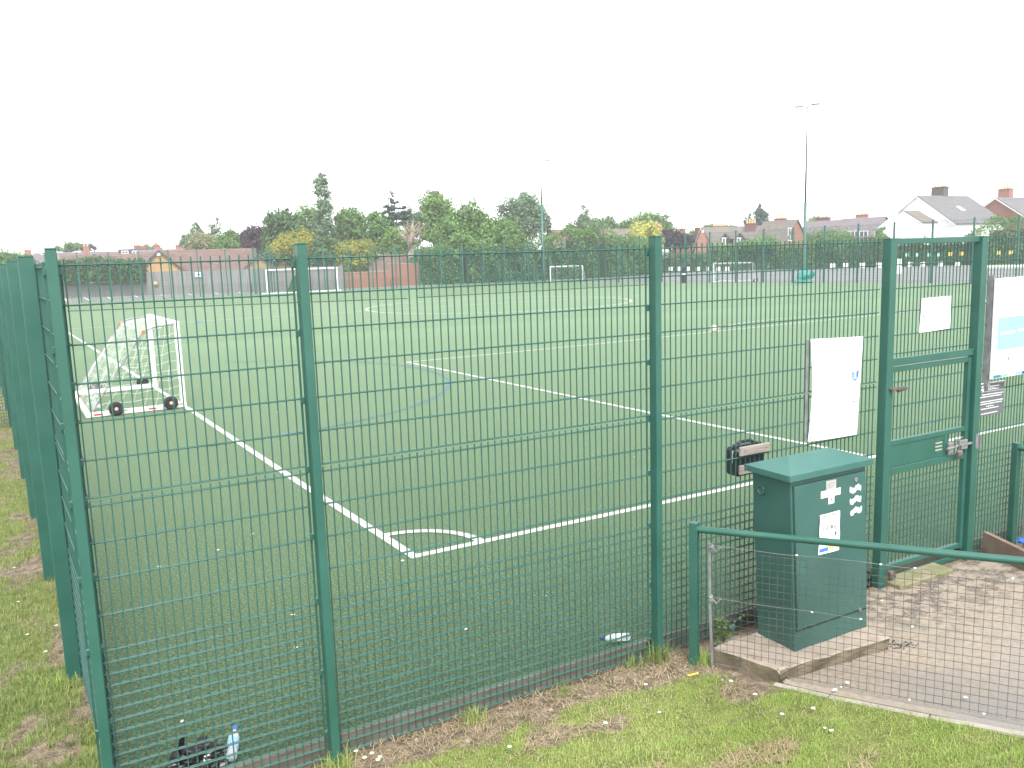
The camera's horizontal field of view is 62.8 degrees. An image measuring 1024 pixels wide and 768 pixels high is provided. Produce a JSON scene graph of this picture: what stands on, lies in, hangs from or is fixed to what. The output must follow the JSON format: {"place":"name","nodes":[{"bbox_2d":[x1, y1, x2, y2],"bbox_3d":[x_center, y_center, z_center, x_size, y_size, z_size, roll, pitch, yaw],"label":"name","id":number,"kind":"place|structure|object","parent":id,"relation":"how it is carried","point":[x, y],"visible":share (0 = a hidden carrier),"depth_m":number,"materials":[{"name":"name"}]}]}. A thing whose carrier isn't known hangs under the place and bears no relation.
{"place":"outdoors","nodes":[
{"label":"outdoors","id":0,"kind":"place"},
{"bbox_2d":[0,409,101,767],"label":"verge grass","id":1,"kind":"structure","parent":0,"point":[5,706],"depth_m":6.39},
{"bbox_2d":[0,257,1023,767],"bbox_3d":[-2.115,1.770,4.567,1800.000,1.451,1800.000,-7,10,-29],"label":"ground","id":2,"kind":"structure","parent":0,"point":[32,563],"depth_m":5.47,"materials":[{"name":"green plant"}]},
{"bbox_2d":[0,247,39,269],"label":"tree","id":3,"kind":"object","parent":2,"relation":"on","point":[3,254],"visible":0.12,"depth_m":93.71,"materials":[{"name":"green plant"}]},
{"bbox_2d":[37,669,77,689],"bbox_3d":[-3.347,2.179,6.226,0.323,0.134,0.242,3,10,30],"label":"grass tuft","id":4,"kind":"object","parent":2,"relation":"on","point":[59,679],"visible":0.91,"depth_m":6.22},
{"bbox_2d":[0,256,117,766],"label":"fence","id":5,"kind":"object","parent":2,"relation":"on","point":[27,366],"visible":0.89,"depth_m":6.14,"materials":[{"name":"green metal"}]},
{"bbox_2d":[53,241,82,252],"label":"tree","id":6,"kind":"object","parent":2,"relation":"on","point":[70,246],"visible":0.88,"depth_m":181.31,"materials":[{"name":"green plant"}]},
{"bbox_2d":[24,242,181,262],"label":"terrace","id":7,"kind":"structure","parent":2,"relation":"on","point":[137,247],"depth_m":172.09,"materials":[{"name":"red brick"}]},
{"bbox_2d":[58,254,148,283],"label":"hedge","id":8,"kind":"object","parent":2,"relation":"on","point":[115,273],"visible":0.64,"depth_m":95.33,"materials":[{"name":"green plant"}]},
{"bbox_2d":[59,253,153,263],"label":"terrace","id":9,"kind":"structure","parent":2,"relation":"on","point":[131,255],"depth_m":141.14,"materials":[{"name":"red brick"}]},
{"bbox_2d":[178,222,206,248],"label":"tree","id":10,"kind":"object","parent":2,"relation":"on","point":[183,236],"visible":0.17,"depth_m":146.65,"materials":[{"name":"green plant"}]},
{"bbox_2d":[182,229,219,249],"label":"tree","id":11,"kind":"object","parent":2,"relation":"on","point":[199,240],"visible":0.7,"depth_m":136.44,"materials":[{"name":"green plant"}]},
{"bbox_2d":[63,266,343,297],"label":"board fence","id":12,"kind":"object","parent":2,"relation":"on","point":[177,277],"visible":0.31,"depth_m":96.48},
{"bbox_2d":[205,217,222,237],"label":"tree","id":13,"kind":"object","parent":2,"relation":"on","point":[215,230],"visible":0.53,"depth_m":149.13,"materials":[{"name":"green plant"}]},
{"bbox_2d":[209,227,242,248],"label":"tree","id":14,"kind":"object","parent":2,"relation":"on","point":[228,240],"visible":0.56,"depth_m":134.49,"materials":[{"name":"green plant"}]},
{"bbox_2d":[236,220,267,254],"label":"tree","id":15,"kind":"object","parent":2,"relation":"on","point":[250,236],"visible":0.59,"depth_m":128.80,"materials":[{"name":"purple plant"}]},
{"bbox_2d":[258,208,313,260],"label":"tree","id":16,"kind":"object","parent":2,"relation":"on","point":[277,223],"visible":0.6,"depth_m":116.85,"materials":[{"name":"green plant"}]},
{"bbox_2d":[262,222,318,266],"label":"tree","id":17,"kind":"object","parent":2,"relation":"on","point":[283,244],"visible":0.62,"depth_m":112.91,"materials":[{"name":"yellow plant"}]},
{"bbox_2d":[291,200,330,237],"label":"tree","id":18,"kind":"object","parent":2,"relation":"on","point":[304,211],"visible":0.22,"depth_m":122.62,"materials":[{"name":"green plant"}]},
{"bbox_2d":[307,169,341,241],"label":"tree","id":19,"kind":"object","parent":2,"relation":"on","point":[325,226],"visible":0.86,"depth_m":114.95,"materials":[{"name":"green plant"}]},
{"bbox_2d":[307,233,353,268],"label":"tree","id":20,"kind":"object","parent":2,"relation":"on","point":[326,243],"visible":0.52,"depth_m":110.24,"materials":[{"name":"green plant"}]},
{"bbox_2d":[314,740,359,767],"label":"grass tuft","id":21,"kind":"object","parent":2,"relation":"on","point":[344,761],"visible":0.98,"depth_m":5.10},
{"bbox_2d":[331,203,371,243],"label":"tree","id":22,"kind":"object","parent":2,"relation":"on","point":[352,218],"visible":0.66,"depth_m":118.57,"materials":[{"name":"green plant"}]},
{"bbox_2d":[331,236,380,271],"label":"tree","id":23,"kind":"object","parent":2,"relation":"on","point":[355,246],"visible":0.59,"depth_m":109.36,"materials":[{"name":"yellow plant"}]},
{"bbox_2d":[345,271,391,287],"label":"brick wall","id":24,"kind":"structure","parent":2,"relation":"on","point":[364,274],"depth_m":98.91,"materials":[{"name":"brick"}]},
{"bbox_2d":[355,210,395,253],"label":"tree","id":25,"kind":"object","parent":2,"relation":"on","point":[376,225],"visible":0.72,"depth_m":118.89,"materials":[{"name":"green plant"}]},
{"bbox_2d":[378,191,410,228],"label":"tree","id":26,"kind":"object","parent":2,"relation":"on","point":[394,215],"visible":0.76,"depth_m":121.16,"materials":[{"name":"green plant"}]},
{"bbox_2d":[375,224,423,254],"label":"tree","id":27,"kind":"object","parent":2,"relation":"on","point":[391,237],"visible":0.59,"depth_m":113.34,"materials":[{"name":"green plant"}]},
{"bbox_2d":[387,263,418,285],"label":"brick wall","id":28,"kind":"structure","parent":2,"relation":"on","point":[404,268],"depth_m":102.64,"materials":[{"name":"brick"}]},
{"bbox_2d":[398,205,422,250],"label":"tree","id":29,"kind":"object","parent":2,"relation":"on","point":[412,215],"visible":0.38,"depth_m":127.10,"materials":[{"name":"green plant"}]},
{"bbox_2d":[408,236,452,263],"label":"tree","id":30,"kind":"object","parent":2,"relation":"on","point":[441,241],"visible":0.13,"depth_m":104.01,"materials":[{"name":"green plant"}]},
{"bbox_2d":[414,185,457,244],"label":"tree","id":31,"kind":"object","parent":2,"relation":"on","point":[434,207],"visible":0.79,"depth_m":120.43,"materials":[{"name":"green plant"}]},
{"bbox_2d":[42,236,881,767],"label":"fence","id":32,"kind":"object","parent":2,"relation":"on","point":[318,536],"visible":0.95,"depth_m":5.29,"materials":[{"name":"green metal"}]},
{"bbox_2d":[725,439,769,476],"bbox_3d":[1.883,0.586,6.730,0.327,0.275,0.202,-7,10,-29],"label":"plastic case","id":33,"kind":"object","parent":32,"relation":"hanging from","point":[748,449],"visible":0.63,"depth_m":6.66,"materials":[{"name":"black plastic"}]},
{"bbox_2d":[804,336,862,441],"bbox_3d":[2.698,0.035,6.997,0.660,0.863,0.059,-7,10,-29],"label":"notice board","id":34,"kind":"object","parent":32,"relation":"attached to","point":[836,369],"visible":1,"depth_m":6.96,"materials":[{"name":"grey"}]},
{"bbox_2d":[455,704,497,728],"bbox_3d":[-0.259,2.208,5.577,0.281,0.168,0.252,-7,10,-29],"label":"grass tuft","id":35,"kind":"object","parent":2,"relation":"on","point":[476,714],"visible":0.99,"depth_m":5.55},
{"bbox_2d":[432,196,537,260],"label":"tree","id":36,"kind":"object","parent":2,"relation":"on","point":[476,223],"visible":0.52,"depth_m":104.84,"materials":[{"name":"green plant"}]},
{"bbox_2d":[419,231,552,284],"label":"hedge","id":37,"kind":"object","parent":2,"relation":"on","point":[470,260],"visible":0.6,"depth_m":102.65,"materials":[{"name":"green plant"}]},
{"bbox_2d":[0,451,1020,767],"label":"dry grass","id":38,"kind":"structure","parent":2,"relation":"on","point":[644,671],"depth_m":5.34,"materials":[{"name":"plant"}]},
{"bbox_2d":[491,185,554,243],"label":"tree","id":39,"kind":"object","parent":2,"relation":"on","point":[524,208],"visible":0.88,"depth_m":126.12,"materials":[{"name":"green plant"}]},
{"bbox_2d":[46,282,1023,767],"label":"turf pitch","id":40,"kind":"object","parent":2,"relation":"on","point":[586,320],"visible":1,"depth_m":11.95,"materials":[{"name":"plastic"}]},
{"bbox_2d":[0,345,10,423],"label":"fence","id":41,"kind":"object","parent":40,"relation":"on","point":[4,396],"visible":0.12,"depth_m":16.56,"materials":[{"name":"green metal"}]},
{"bbox_2d":[1,248,255,301],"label":"ballstop fence","id":42,"kind":"object","parent":40,"relation":"on","point":[210,285],"visible":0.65,"depth_m":83.52,"materials":[{"name":"green metal"}]},
{"bbox_2d":[75,314,186,417],"bbox_3d":[-8.746,-0.518,18.808,1.931,1.830,3.985,-7,10,-31],"label":"portable goal","id":43,"kind":"object","parent":40,"relation":"on","point":[117,406],"visible":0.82,"depth_m":17.79,"materials":[{"name":"white paint"}]},
{"bbox_2d":[164,733,228,767],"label":"rubbish bag","id":44,"kind":"object","parent":40,"relation":"on","point":[201,757],"visible":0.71,"depth_m":4.95,"materials":[{"name":"plastic"}]},
{"bbox_2d":[226,725,238,761],"bbox_3d":[-1.693,2.184,5.099,0.070,0.116,0.242,-3,9,-10],"label":"plastic bottle","id":45,"kind":"object","parent":40,"relation":"on","point":[235,739],"visible":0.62,"depth_m":5.06,"materials":[{"name":"white"}]},
{"bbox_2d":[65,277,406,310],"bbox_3d":[-20.728,-6.883,64.120,25.240,1.698,0.048,-3,9,-7],"label":"dividing net","id":46,"kind":"object","parent":40,"relation":"on","point":[233,295],"visible":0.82,"depth_m":64.02,"materials":[{"name":"fabric"}]},
{"bbox_2d":[252,247,272,293],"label":"fence return","id":47,"kind":"object","parent":40,"relation":"on","point":[259,249],"visible":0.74,"depth_m":87.54,"materials":[{"name":"green metal"}]},
{"bbox_2d":[262,267,340,293],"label":"goal","id":48,"kind":"object","parent":40,"relation":"on","point":[329,268],"visible":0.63,"depth_m":88.20,"materials":[{"name":"white paint"}]},
{"bbox_2d":[197,321,449,435],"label":"blue markings","id":49,"kind":"object","parent":40,"relation":"on","point":[448,385],"visible":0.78,"depth_m":18.84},
{"bbox_2d":[271,242,525,292],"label":"ballstop fence","id":50,"kind":"object","parent":40,"relation":"on","point":[372,260],"visible":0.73,"depth_m":94.39,"materials":[{"name":"green metal"}]},
{"bbox_2d":[417,267,647,297],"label":"dividing net","id":51,"kind":"object","parent":40,"relation":"on","point":[534,280],"visible":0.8,"depth_m":72.25,"materials":[{"name":"fabric"}]},
{"bbox_2d":[68,283,1023,557],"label":"pitch markings","id":52,"kind":"object","parent":40,"relation":"on","point":[386,537],"visible":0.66,"depth_m":10.49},
{"bbox_2d":[600,633,630,641],"bbox_3d":[0.787,1.935,6.395,0.239,0.070,0.062,-4,9,-16],"label":"plastic bottle","id":53,"kind":"object","parent":40,"relation":"on","point":[607,637],"visible":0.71,"depth_m":6.37,"materials":[{"name":"white"}]},
{"bbox_2d":[527,215,1023,282],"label":"ballstop fence","id":54,"kind":"object","parent":40,"relation":"on","point":[824,238],"visible":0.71,"depth_m":74.27,"materials":[{"name":"green metal"}]},
{"bbox_2d":[794,270,814,282],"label":"crash mat","id":55,"kind":"object","parent":40,"relation":"on","point":[804,276],"visible":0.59,"depth_m":71.37,"materials":[{"name":"teal plastic"}]},
{"bbox_2d":[220,573,866,767],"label":"gravel board","id":56,"kind":"object","parent":2,"relation":"on","point":[299,750],"visible":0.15,"depth_m":5.71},
{"bbox_2d":[565,202,603,238],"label":"tree","id":57,"kind":"object","parent":2,"relation":"on","point":[582,219],"visible":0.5,"depth_m":126.86,"materials":[{"name":"green plant"}]},
{"bbox_2d":[545,219,648,277],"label":"hedge","id":58,"kind":"object","parent":2,"relation":"on","point":[604,238],"visible":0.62,"depth_m":108.06,"materials":[{"name":"green plant"}]},
{"bbox_2d":[591,213,620,228],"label":"tree","id":59,"kind":"object","parent":2,"relation":"on","point":[611,221],"visible":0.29,"depth_m":146.50,"materials":[{"name":"green plant"}]},
{"bbox_2d":[618,652,645,670],"bbox_3d":[0.899,2.062,6.228,0.255,0.189,0.242,0,9,9],"label":"grass tuft","id":60,"kind":"object","parent":2,"relation":"on","point":[639,660],"visible":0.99,"depth_m":6.21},
{"bbox_2d":[626,216,664,247],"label":"tree","id":61,"kind":"object","parent":2,"relation":"on","point":[645,231],"visible":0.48,"depth_m":119.56,"materials":[{"name":"plant"}]},
{"bbox_2d":[615,207,676,233],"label":"tree","id":62,"kind":"object","parent":2,"relation":"on","point":[653,218],"visible":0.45,"depth_m":138.74,"materials":[{"name":"green plant"}]},
{"bbox_2d":[641,637,680,664],"bbox_3d":[1.094,2.004,6.286,0.332,0.275,0.368,-4,9,-15],"label":"grass tuft","id":63,"kind":"object","parent":2,"relation":"on","point":[657,656],"visible":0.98,"depth_m":6.26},
{"bbox_2d":[317,652,1023,767],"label":"lawn grass","id":64,"kind":"structure","parent":2,"relation":"on","point":[999,755],"depth_m":5.15,"materials":[{"name":"plant"}]},
{"bbox_2d":[660,227,694,253],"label":"tree","id":65,"kind":"object","parent":2,"relation":"on","point":[676,233],"visible":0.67,"depth_m":125.48,"materials":[{"name":"purple plant"}]},
{"bbox_2d":[662,251,711,272],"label":"hedge","id":66,"kind":"object","parent":2,"relation":"on","point":[693,261],"visible":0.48,"depth_m":124.31,"materials":[{"name":"green plant"}]},
{"bbox_2d":[686,644,715,666],"bbox_3d":[1.413,2.023,6.223,0.238,0.127,0.288,6,12,42],"label":"grass tuft","id":67,"kind":"object","parent":2,"relation":"on","point":[704,662],"visible":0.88,"depth_m":6.23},
{"bbox_2d":[738,218,760,239],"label":"slate roofed house","id":68,"kind":"structure","parent":2,"relation":"on","point":[751,227],"depth_m":155.15,"materials":[{"name":"grey brick"}]},
{"bbox_2d":[734,233,781,269],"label":"tree","id":69,"kind":"object","parent":2,"relation":"on","point":[759,239],"visible":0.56,"depth_m":121.47,"materials":[{"name":"green plant"}]},
{"bbox_2d":[753,203,769,224],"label":"tree","id":70,"kind":"object","parent":2,"relation":"on","point":[761,213],"visible":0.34,"depth_m":161.44,"materials":[{"name":"green plant"}]},
{"bbox_2d":[708,240,815,270],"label":"hedge","id":71,"kind":"object","parent":2,"relation":"on","point":[768,256],"visible":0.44,"depth_m":122.67,"materials":[{"name":"green plant"}]},
{"bbox_2d":[806,212,839,234],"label":"slate roofed house","id":72,"kind":"structure","parent":2,"relation":"on","point":[827,221],"depth_m":156.82,"materials":[{"name":"grey brick"}]},
{"bbox_2d":[801,225,862,256],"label":"tree","id":73,"kind":"object","parent":2,"relation":"on","point":[832,233],"visible":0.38,"depth_m":121.11,"materials":[{"name":"green plant"}]},
{"bbox_2d":[836,209,887,240],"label":"rendered house","id":74,"kind":"structure","parent":2,"relation":"on","point":[863,220],"depth_m":140.83,"materials":[{"name":"grey stone"}]},
{"bbox_2d":[864,225,887,245],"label":"tree","id":75,"kind":"object","parent":2,"relation":"on","point":[877,234],"visible":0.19,"depth_m":119.93,"materials":[{"name":"green plant"}]},
{"bbox_2d":[815,234,972,267],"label":"hedge","id":76,"kind":"object","parent":2,"relation":"on","point":[868,252],"visible":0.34,"depth_m":117.25,"materials":[{"name":"green plant"}]},
{"bbox_2d":[773,682,1023,737],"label":"path edging","id":77,"kind":"object","parent":2,"relation":"on","point":[958,722],"visible":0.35,"depth_m":5.34,"materials":[{"name":"concrete"}]},
{"bbox_2d":[869,543,956,589],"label":"gate sill","id":78,"kind":"structure","parent":2,"relation":"on","point":[931,563],"depth_m":7.72,"materials":[{"name":"concrete"}]},
{"bbox_2d":[871,236,988,588],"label":"pedestrian gate","id":79,"kind":"structure","parent":2,"relation":"on","point":[910,453],"depth_m":7.65,"materials":[{"name":"green metal"}]},
{"bbox_2d":[919,296,950,332],"bbox_3d":[3.809,-0.627,7.541,0.438,0.306,0.016,-7,10,-29],"label":"notice board","id":80,"kind":"object","parent":79,"relation":"attached to","point":[935,315],"visible":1,"depth_m":7.53,"materials":[{"name":"grey"}]},
{"bbox_2d":[955,524,1022,559],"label":"gravel board","id":81,"kind":"object","parent":2,"relation":"on","point":[980,550],"depth_m":8.52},
{"bbox_2d":[962,214,1023,264],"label":"hedge","id":82,"kind":"object","parent":2,"relation":"on","point":[1008,221],"visible":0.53,"depth_m":110.42,"materials":[{"name":"green plant"}]},
{"bbox_2d":[972,235,1023,551],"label":"fence","id":83,"kind":"object","parent":2,"relation":"on","point":[988,331],"visible":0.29,"depth_m":8.27,"materials":[{"name":"green metal"}]},
{"bbox_2d":[980,380,1004,416],"bbox_3d":[4.618,0.143,8.107,0.462,0.327,0.013,-7,10,-29],"label":"notice board","id":84,"kind":"object","parent":83,"relation":"attached to","point":[992,400],"visible":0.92,"depth_m":8.12,"materials":[{"name":"grey plastic"}]},
{"bbox_2d":[989,276,1023,378],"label":"information sign","id":85,"kind":"object","parent":83,"relation":"attached to","point":[1007,350],"visible":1,"depth_m":7.98,"materials":[{"name":"white"}]},
{"bbox_2d":[982,531,1023,570],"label":"timber board","id":86,"kind":"object","parent":2,"relation":"on","point":[992,543],"visible":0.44,"depth_m":8.04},
{"bbox_2d":[984,183,1023,229],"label":"brick house","id":87,"kind":"structure","parent":2,"relation":"on","point":[1005,203],"depth_m":137.16,"materials":[{"name":"red brick"}]},
{"bbox_2d":[0,0,1023,260],"label":"sky","id":88,"kind":"structure","parent":0,"point":[124,123],"materials":[{"name":"white"}]},
{"bbox_2d":[65,265,1023,302],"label":"tarmac","id":89,"kind":"structure","parent":0,"point":[106,298],"depth_m":90.49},
{"bbox_2d":[146,248,275,271],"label":"bungalow","id":90,"kind":"object","parent":89,"relation":"on","point":[162,254],"visible":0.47,"depth_m":117.16,"materials":[{"name":"brown brick"}]},
{"bbox_2d":[369,254,406,271],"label":"garage","id":91,"kind":"structure","parent":89,"relation":"on","point":[379,265],"depth_m":110.59,"materials":[{"name":"red brick"}]},
{"bbox_2d":[395,218,427,262],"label":"dead tree","id":92,"kind":"object","parent":89,"relation":"on","point":[410,236],"visible":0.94,"depth_m":108.08,"materials":[{"name":"brown wood"}]},
{"bbox_2d":[531,160,549,279],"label":"floodlight mast","id":93,"kind":"object","parent":89,"relation":"on","point":[542,236],"visible":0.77,"depth_m":101.63,"materials":[{"name":"green metal"}]},
{"bbox_2d":[545,229,602,248],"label":"brown roofed house","id":94,"kind":"structure","parent":89,"relation":"on","point":[556,232],"depth_m":127.79,"materials":[{"name":"red brick"}]},
{"bbox_2d":[713,262,758,281],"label":"portable goal","id":95,"kind":"object","parent":89,"relation":"on","point":[738,276],"visible":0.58,"depth_m":79.15,"materials":[{"name":"metal"}]},
{"bbox_2d":[755,212,802,248],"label":"brown roofed house","id":96,"kind":"structure","parent":89,"relation":"on","point":[777,225],"depth_m":136.63,"materials":[{"name":"red brick"}]},
{"bbox_2d":[794,103,820,268],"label":"floodlight mast","id":97,"kind":"object","parent":89,"relation":"on","point":[804,229],"visible":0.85,"depth_m":77.07,"materials":[{"name":"green metal"}]},
{"bbox_2d":[602,221,660,250],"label":"brown roofed house","id":98,"kind":"structure","parent":0,"point":[622,231],"depth_m":125.78,"materials":[{"name":"red brick"}]},
{"bbox_2d":[714,560,1023,731],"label":"path","id":99,"kind":"structure","parent":0,"point":[988,569],"depth_m":6.13,"materials":[{"name":"concrete"}]},
{"bbox_2d":[712,609,744,643],"bbox_3d":[1.673,1.880,6.493,0.277,0.262,0.218,-1,9,8],"label":"weed plant","id":100,"kind":"object","parent":99,"relation":"on","point":[726,627],"visible":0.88,"depth_m":6.50,"materials":[{"name":"green plant"}]},
{"bbox_2d":[714,627,889,682],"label":"concrete plinth","id":101,"kind":"structure","parent":99,"relation":"on","point":[772,671],"depth_m":6.08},
{"bbox_2d":[744,447,873,651],"bbox_3d":[2.221,1.195,6.285,0.900,1.422,0.432,-7,10,-29],"label":"utility cabinet","id":102,"kind":"object","parent":101,"relation":"on","point":[799,494],"visible":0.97,"depth_m":6.11,"materials":[{"name":"metal"}]},
{"bbox_2d":[818,510,839,554],"bbox_3d":[2.302,1.078,6.088,0.217,0.300,0.011,-7,10,-29],"label":"poster","id":103,"kind":"object","parent":102,"relation":"attached to","point":[828,521],"visible":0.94,"depth_m":6.09,"materials":[{"name":"white paper"}]},
{"bbox_2d":[689,521,1023,721],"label":"handrail","id":104,"kind":"object","parent":99,"relation":"on","point":[696,529],"visible":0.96,"depth_m":5.59,"materials":[{"name":"metal"}]},
{"bbox_2d":[1007,442,1023,547],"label":"handrail","id":105,"kind":"object","parent":99,"relation":"on","point":[1017,448],"visible":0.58,"depth_m":8.33,"materials":[{"name":"metal"}]},
{"bbox_2d":[874,182,1004,244],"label":"white house","id":106,"kind":"structure","parent":0,"point":[939,205],"depth_m":130.97,"materials":[{"name":"paint"}]},
{"bbox_2d":[901,264,1023,266],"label":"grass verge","id":107,"kind":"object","parent":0,"point":[968,265],"depth_m":110.46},
{"bbox_2d":[690,220,749,256],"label":"dormer house","id":108,"kind":"structure","parent":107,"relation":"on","point":[717,230],"depth_m":135.01,"materials":[{"name":"red brick"}]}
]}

